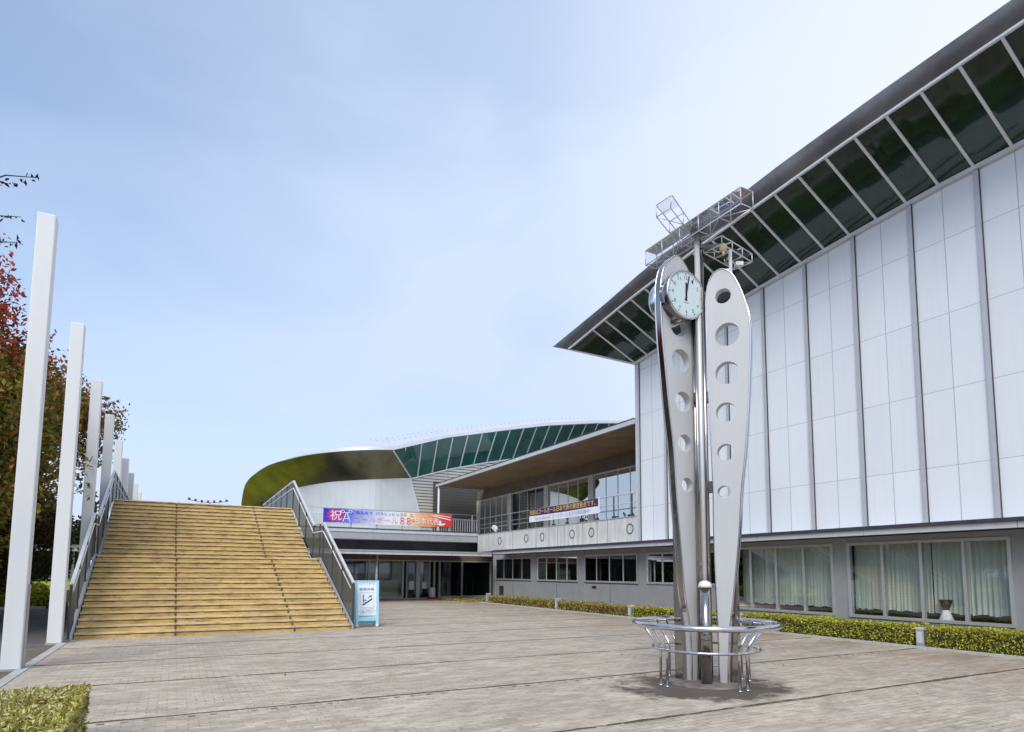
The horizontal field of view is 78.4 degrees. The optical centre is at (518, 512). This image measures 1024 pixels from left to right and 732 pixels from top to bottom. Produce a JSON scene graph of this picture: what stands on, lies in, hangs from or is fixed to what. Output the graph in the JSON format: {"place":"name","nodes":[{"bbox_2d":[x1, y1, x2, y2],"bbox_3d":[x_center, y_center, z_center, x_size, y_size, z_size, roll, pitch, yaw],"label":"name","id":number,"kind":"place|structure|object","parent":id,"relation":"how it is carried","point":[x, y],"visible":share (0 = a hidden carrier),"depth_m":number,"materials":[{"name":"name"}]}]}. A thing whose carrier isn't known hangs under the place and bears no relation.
{"place":"outdoors","nodes":[
{"label":"outdoors","id":0,"kind":"place"},
{"bbox_2d":[0,644,54,678],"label":"earth strip","id":1,"kind":"object","parent":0,"point":[33,651],"depth_m":12.43,"materials":[{"name":"grey concrete"}]},
{"bbox_2d":[0,211,58,671],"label":"white pillar","id":2,"kind":"structure","parent":1,"relation":"on","point":[15,623],"depth_m":10.37,"materials":[{"name":"paint"}]},
{"bbox_2d":[45,322,85,644],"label":"white pillar","id":3,"kind":"structure","parent":1,"relation":"on","point":[60,562],"depth_m":13.96,"materials":[{"name":"paint"}]},
{"bbox_2d":[32,580,69,605],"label":"lawn","id":4,"kind":"structure","parent":0,"point":[49,583],"depth_m":74.38,"materials":[{"name":"green plant"}]},
{"bbox_2d":[0,591,5,606],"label":"round bush","id":5,"kind":"object","parent":4,"relation":"on","point":[2,598],"visible":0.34,"depth_m":26.21,"materials":[{"name":"green plant"}]},
{"bbox_2d":[2,485,80,590],"bbox_3d":[-31.905,1.181,38.346,9.638,8.072,9.288,6,-8,-44],"label":"dark tree","id":6,"kind":"object","parent":4,"relation":"on","point":[46,560],"visible":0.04,"depth_m":38.33,"materials":[{"name":"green plant"}]},
{"bbox_2d":[5,490,80,584],"bbox_3d":[-25.454,0.651,29.091,9.288,7.418,9.638,-2,-6,23],"label":"dark tree","id":7,"kind":"object","parent":4,"relation":"on","point":[71,548],"visible":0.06,"depth_m":29.99,"materials":[{"name":"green plant"}]},
{"bbox_2d":[30,556,70,584],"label":"dark tree","id":8,"kind":"object","parent":4,"relation":"on","point":[35,580],"visible":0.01,"depth_m":62.70,"materials":[{"name":"green plant"}]},
{"bbox_2d":[35,544,78,589],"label":"covered walkway","id":9,"kind":"structure","parent":4,"relation":"on","point":[75,547],"depth_m":36.06,"materials":[{"name":"grey metal"}]},
{"bbox_2d":[127,473,133,499],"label":"white pillar","id":10,"kind":"structure","parent":4,"relation":"on","point":[130,484],"depth_m":32.24,"materials":[{"name":"paint"}]},
{"bbox_2d":[133,483,137,499],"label":"white pillar","id":11,"kind":"structure","parent":4,"relation":"on","point":[135,492],"depth_m":35.87,"materials":[{"name":"paint"}]},
{"bbox_2d":[64,590,69,619],"bbox_3d":[-14.750,3.011,20.470,0.140,0.980,0.140,3,-6,-28],"label":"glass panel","id":12,"kind":"object","parent":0,"point":[67,597],"visible":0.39,"depth_m":20.44,"materials":[{"name":"glass"}]},
{"bbox_2d":[0,574,482,652],"bbox_3d":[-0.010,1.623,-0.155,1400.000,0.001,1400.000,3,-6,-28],"label":"ground","id":13,"kind":"structure","parent":0,"point":[37,626],"depth_m":18.10,"materials":[{"name":"concrete"}]},
{"bbox_2d":[0,173,38,286],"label":"overhanging tree","id":14,"kind":"object","parent":13,"relation":"on","point":[11,216],"visible":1,"depth_m":8.25,"materials":[{"name":"brown plant"}]},
{"bbox_2d":[0,606,45,609],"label":"verge kerb","id":15,"kind":"structure","parent":13,"relation":"on","point":[34,608],"depth_m":25.59,"materials":[{"name":"concrete"}]},
{"bbox_2d":[4,582,49,607],"bbox_3d":[-20.654,3.522,26.746,2.210,1.148,2.180,3,-6,-28],"label":"round bush","id":16,"kind":"object","parent":13,"relation":"on","point":[40,597],"visible":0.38,"depth_m":26.45,"materials":[{"name":"green plant"}]},
{"bbox_2d":[0,643,65,687],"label":"edging","id":17,"kind":"object","parent":13,"relation":"on","point":[6,679],"visible":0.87,"depth_m":10.56,"materials":[{"name":"concrete"}]},
{"bbox_2d":[0,461,75,600],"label":"tree","id":18,"kind":"object","parent":13,"relation":"on","point":[4,555],"visible":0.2,"depth_m":21.43,"materials":[{"name":"brown plant"}]},
{"bbox_2d":[0,681,91,731],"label":"clipped hedge","id":19,"kind":"object","parent":13,"relation":"on","point":[66,710],"visible":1,"depth_m":5.18,"materials":[{"name":"green plant"}]},
{"bbox_2d":[0,233,93,567],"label":"autumn tree","id":20,"kind":"object","parent":13,"relation":"on","point":[10,413],"visible":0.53,"depth_m":16.52,"materials":[{"name":"brown plant"}]},
{"bbox_2d":[0,337,129,467],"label":"autumn tree","id":21,"kind":"object","parent":13,"relation":"on","point":[85,412],"visible":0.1,"depth_m":27.34,"materials":[{"name":"brown plant"}]},
{"bbox_2d":[33,491,98,581],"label":"woodland","id":22,"kind":"object","parent":13,"relation":"on","point":[79,525],"depth_m":89.89,"materials":[{"name":"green plant"}]},
{"bbox_2d":[74,380,102,619],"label":"white pillar","id":23,"kind":"structure","parent":13,"relation":"on","point":[94,420],"depth_m":17.69,"materials":[{"name":"paint"}]},
{"bbox_2d":[98,414,114,553],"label":"white pillar","id":24,"kind":"structure","parent":13,"relation":"on","point":[107,449],"depth_m":21.36,"materials":[{"name":"paint"}]},
{"bbox_2d":[110,439,122,512],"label":"white pillar","id":25,"kind":"structure","parent":13,"relation":"on","point":[118,451],"depth_m":25.03,"materials":[{"name":"paint"}]},
{"bbox_2d":[121,458,128,491],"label":"white pillar","id":26,"kind":"structure","parent":13,"relation":"on","point":[125,471],"depth_m":28.63,"materials":[{"name":"paint"}]},
{"bbox_2d":[187,497,227,503],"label":"floodlight rig","id":27,"kind":"object","parent":13,"relation":"on","point":[220,501],"visible":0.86,"depth_m":134.94,"materials":[{"name":"metal"}]},
{"bbox_2d":[307,548,492,598],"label":"entrance hall","id":28,"kind":"structure","parent":13,"relation":"on","point":[419,574],"depth_m":39.02,"materials":[{"name":"glass"}]},
{"bbox_2d":[348,567,357,580],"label":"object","id":29,"kind":"object","parent":28,"relation":"on","point":[353,571],"visible":0.28,"depth_m":36.91,"materials":[{"name":"grey glass"}]},
{"bbox_2d":[379,580,398,596],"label":"window","id":30,"kind":"structure","parent":28,"relation":"on","point":[387,588],"depth_m":37.68,"materials":[{"name":"glass"}]},
{"bbox_2d":[406,561,429,597],"bbox_3d":[-6.091,4.053,38.156,1.520,2.170,0.100,3,-6,-28],"label":"sliding door","id":31,"kind":"structure","parent":28,"relation":"in","point":[411,583],"depth_m":37.91,"materials":[{"name":"metal"}]},
{"bbox_2d":[241,417,631,554],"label":"oval arena","id":32,"kind":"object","parent":13,"relation":"on","point":[373,474],"visible":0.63,"depth_m":46.43,"materials":[{"name":"metal"}]},
{"bbox_2d":[435,596,485,602],"bbox_3d":[-2.943,4.895,35.578,2.077,0.255,4.666,3,-6,-28],"label":"moss patch","id":33,"kind":"object","parent":13,"relation":"on","point":[466,599],"visible":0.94,"depth_m":35.15,"materials":[{"name":"green plant"}]},
{"bbox_2d":[432,418,638,604],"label":"two storey wing","id":34,"kind":"structure","parent":13,"relation":"on","point":[600,463],"depth_m":33.60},
{"bbox_2d":[479,494,506,533],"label":"window","id":35,"kind":"structure","parent":34,"relation":"in","point":[494,506],"depth_m":46.26,"materials":[{"name":"glass"}]},
{"bbox_2d":[492,525,497,531],"bbox_3d":[-1.361,0.957,37.314,0.514,0.461,0.229,-5,-8,44],"label":"floodlight","id":36,"kind":"object","parent":34,"relation":"on","point":[495,528],"visible":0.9,"depth_m":37.24,"materials":[{"name":"white paint"}]},
{"bbox_2d":[495,557,530,580],"bbox_3d":[-0.019,3.202,35.014,0.723,1.520,4.235,3,-6,-28],"label":"window","id":37,"kind":"structure","parent":34,"relation":"in","point":[505,568],"depth_m":34.81,"materials":[{"name":"glass"}]},
{"bbox_2d":[512,486,543,529],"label":"window","id":38,"kind":"structure","parent":34,"relation":"in","point":[533,498],"depth_m":41.89,"materials":[{"name":"glass"}]},
{"bbox_2d":[536,555,577,581],"bbox_3d":[2.166,2.834,31.028,0.726,1.520,3.795,3,-6,-28],"label":"window","id":39,"kind":"structure","parent":34,"relation":"in","point":[550,568],"depth_m":30.74,"materials":[{"name":"glass"}]},
{"bbox_2d":[529,497,599,521],"bbox_3d":[2.093,-0.081,30.671,0.062,0.725,6.290,3,-6,-28],"label":"cheer banner","id":40,"kind":"object","parent":34,"relation":"attached to","point":[585,507],"visible":1,"depth_m":30.30,"materials":[{"name":"white fabric"}]},
{"bbox_2d":[549,476,587,525],"bbox_3d":[2.984,-0.200,37.381,0.105,3.498,4.310,3,-6,-28],"label":"window","id":41,"kind":"structure","parent":34,"relation":"in","point":[573,490],"depth_m":37.35,"materials":[{"name":"glass"}]},
{"bbox_2d":[584,553,638,583],"bbox_3d":[4.234,2.486,27.252,0.727,1.520,3.795,3,-6,-28],"label":"window","id":42,"kind":"structure","parent":34,"relation":"in","point":[602,568],"depth_m":26.94,"materials":[{"name":"glass"}]},
{"bbox_2d":[594,465,635,519],"bbox_3d":[5.289,-0.588,33.172,0.105,3.498,4.240,3,-6,-28],"label":"window","id":43,"kind":"structure","parent":34,"relation":"in","point":[621,480],"depth_m":33.30,"materials":[{"name":"glass"}]},
{"bbox_2d":[479,602,1023,659],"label":"kerb","id":44,"kind":"structure","parent":13,"relation":"on","point":[923,647],"depth_m":14.89,"materials":[{"name":"concrete"}]},
{"bbox_2d":[499,0,1023,631],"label":"sports hall","id":45,"kind":"structure","parent":13,"relation":"on","point":[879,236],"depth_m":16.66,"materials":[{"name":"metal"}]},
{"bbox_2d":[646,550,714,585],"bbox_3d":[6.255,2.136,23.458,0.627,1.520,3.770,3,-6,-28],"label":"window","id":46,"kind":"structure","parent":45,"relation":"in","point":[659,565],"depth_m":24.19,"materials":[{"name":"glass"}]},
{"bbox_2d":[739,544,835,615],"bbox_3d":[8.220,2.047,19.664,0.456,2.080,3.940,3,-6,-28],"label":"window","id":47,"kind":"structure","parent":45,"relation":"in","point":[803,575],"depth_m":19.51,"materials":[{"name":"glass"}]},
{"bbox_2d":[846,536,1016,627],"bbox_3d":[10.308,1.695,15.852,0.456,2.080,3.940,3,-6,-28],"label":"window","id":48,"kind":"structure","parent":45,"relation":"in","point":[976,574],"depth_m":15.73,"materials":[{"name":"glass"}]},
{"bbox_2d":[939,599,953,619],"bbox_3d":[10.494,2.405,15.385,0.380,0.540,0.380,3,-6,-28],"label":"wrapped pot","id":49,"kind":"object","parent":45,"relation":"on","point":[946,614],"visible":0.93,"depth_m":15.31,"materials":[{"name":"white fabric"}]},
{"bbox_2d":[0,0,1009,570],"label":"sky","id":50,"kind":"structure","parent":0,"point":[287,228],"materials":[{"name":"blue"}]},
{"bbox_2d":[0,599,1023,731],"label":"plaza","id":51,"kind":"structure","parent":0,"point":[480,667],"depth_m":9.24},
{"bbox_2d":[70,499,352,639],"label":"grand staircase","id":52,"kind":"structure","parent":51,"relation":"on","point":[158,568],"depth_m":18.30,"materials":[{"name":"yellow stone"}]},
{"bbox_2d":[66,470,129,639],"bbox_3d":[-14.270,1.026,21.875,0.075,5.106,16.948,3,-6,-28],"label":"stair railing","id":53,"kind":"object","parent":52,"relation":"attached to","point":[115,489],"visible":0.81,"depth_m":17.34,"materials":[{"name":"grey metal"}]},
{"bbox_2d":[263,481,354,622],"bbox_3d":[-9.202,1.371,25.328,0.376,5.136,17.507,4,-6,-30],"label":"stair railing","id":54,"kind":"object","parent":52,"relation":"attached to","point":[320,541],"visible":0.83,"depth_m":20.88,"materials":[{"name":"grey metal"}]},
{"bbox_2d":[353,580,378,627],"bbox_3d":[-4.467,2.664,18.424,0.725,1.345,0.410,3,-6,-28],"label":"stand sign","id":55,"kind":"object","parent":51,"relation":"on","point":[366,601],"visible":1,"depth_m":18.36,"materials":[{"name":"white paint"}]},
{"bbox_2d":[293,506,496,554],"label":"raised deck","id":56,"kind":"structure","parent":51,"relation":"on","point":[370,538],"depth_m":37.30,"materials":[{"name":"concrete"}]},
{"bbox_2d":[323,507,451,526],"bbox_3d":[-7.426,0.300,36.523,7.684,0.858,0.128,3,-6,-28],"label":"rainbow banner","id":57,"kind":"object","parent":56,"relation":"attached to","point":[379,517],"visible":1,"depth_m":36.37,"materials":[{"name":"fabric"}]},
{"bbox_2d":[427,587,436,598],"bbox_3d":[-5.177,4.842,37.783,0.650,0.680,0.660,3,-6,-28],"label":"white bollard","id":58,"kind":"object","parent":51,"relation":"on","point":[432,593],"visible":0.91,"depth_m":37.63,"materials":[{"name":"white plastic"}]},
{"bbox_2d":[645,186,753,689],"bbox_3d":[2.811,-1.087,9.632,1.728,7.268,1.662,-1,-6,16],"label":"clock monument","id":59,"kind":"object","parent":51,"relation":"on","point":[677,296],"visible":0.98,"depth_m":9.53,"materials":[{"name":"metal"}]},
{"bbox_2d":[632,616,782,691],"bbox_3d":[2.775,2.056,9.303,2.146,0.908,2.146,-1,-6,16],"label":"ring railing","id":60,"kind":"object","parent":51,"relation":"on","point":[758,631],"visible":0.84,"depth_m":8.73,"materials":[{"name":"metal"}]},
{"bbox_2d":[487,595,566,608],"bbox_3d":[0.280,4.293,30.366,0.847,0.494,6.661,3,-6,-28],"label":"clipped hedge","id":61,"kind":"object","parent":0,"point":[529,601],"visible":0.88,"depth_m":29.87,"materials":[{"name":"green plant"}]},
{"bbox_2d":[555,598,560,608],"bbox_3d":[1.711,3.976,27.234,0.220,0.520,0.190,3,-6,-28],"label":"path light","id":62,"kind":"object","parent":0,"point":[556,601],"visible":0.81,"depth_m":27.16,"materials":[{"name":"grey metal"}]},
{"bbox_2d":[557,600,641,615],"bbox_3d":[3.129,3.811,25.161,0.836,0.491,4.754,3,-6,-28],"label":"clipped hedge","id":63,"kind":"object","parent":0,"point":[602,608],"visible":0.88,"depth_m":24.82,"materials":[{"name":"green plant"}]},
{"bbox_2d":[627,605,634,616],"bbox_3d":[4.114,3.601,22.842,0.220,0.460,0.190,3,-6,-28],"label":"path light","id":64,"kind":"object","parent":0,"point":[630,607],"visible":0.62,"depth_m":22.77,"materials":[{"name":"grey metal"}]},
{"bbox_2d":[631,605,747,624],"bbox_3d":[5.555,3.392,20.727,0.831,0.511,4.839,3,-6,-28],"label":"clipped hedge","id":65,"kind":"object","parent":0,"point":[644,611],"visible":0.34,"depth_m":21.73,"materials":[{"name":"green plant"}]},
{"bbox_2d":[740,613,745,625],"bbox_3d":[6.551,3.191,18.392,0.220,0.460,0.190,3,-6,-28],"label":"path light","id":66,"kind":"object","parent":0,"point":[741,616],"visible":0.34,"depth_m":18.30,"materials":[{"name":"grey metal"}]},
{"bbox_2d":[742,612,929,645],"bbox_3d":[7.986,2.951,16.300,0.828,0.568,4.838,3,-6,-28],"label":"clipped hedge","id":67,"kind":"object","parent":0,"point":[875,630],"visible":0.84,"depth_m":15.52,"materials":[{"name":"green plant"}]},
{"bbox_2d":[915,627,928,646],"bbox_3d":[8.983,2.782,13.951,0.220,0.460,0.190,3,-6,-28],"label":"path light","id":68,"kind":"object","parent":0,"point":[921,639],"visible":0.71,"depth_m":13.88,"materials":[{"name":"grey metal"}]},
{"bbox_2d":[925,624,1023,655],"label":"clipped hedge","id":69,"kind":"object","parent":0,"point":[1000,640],"visible":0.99,"depth_m":12.95,"materials":[{"name":"green plant"}]}
]}

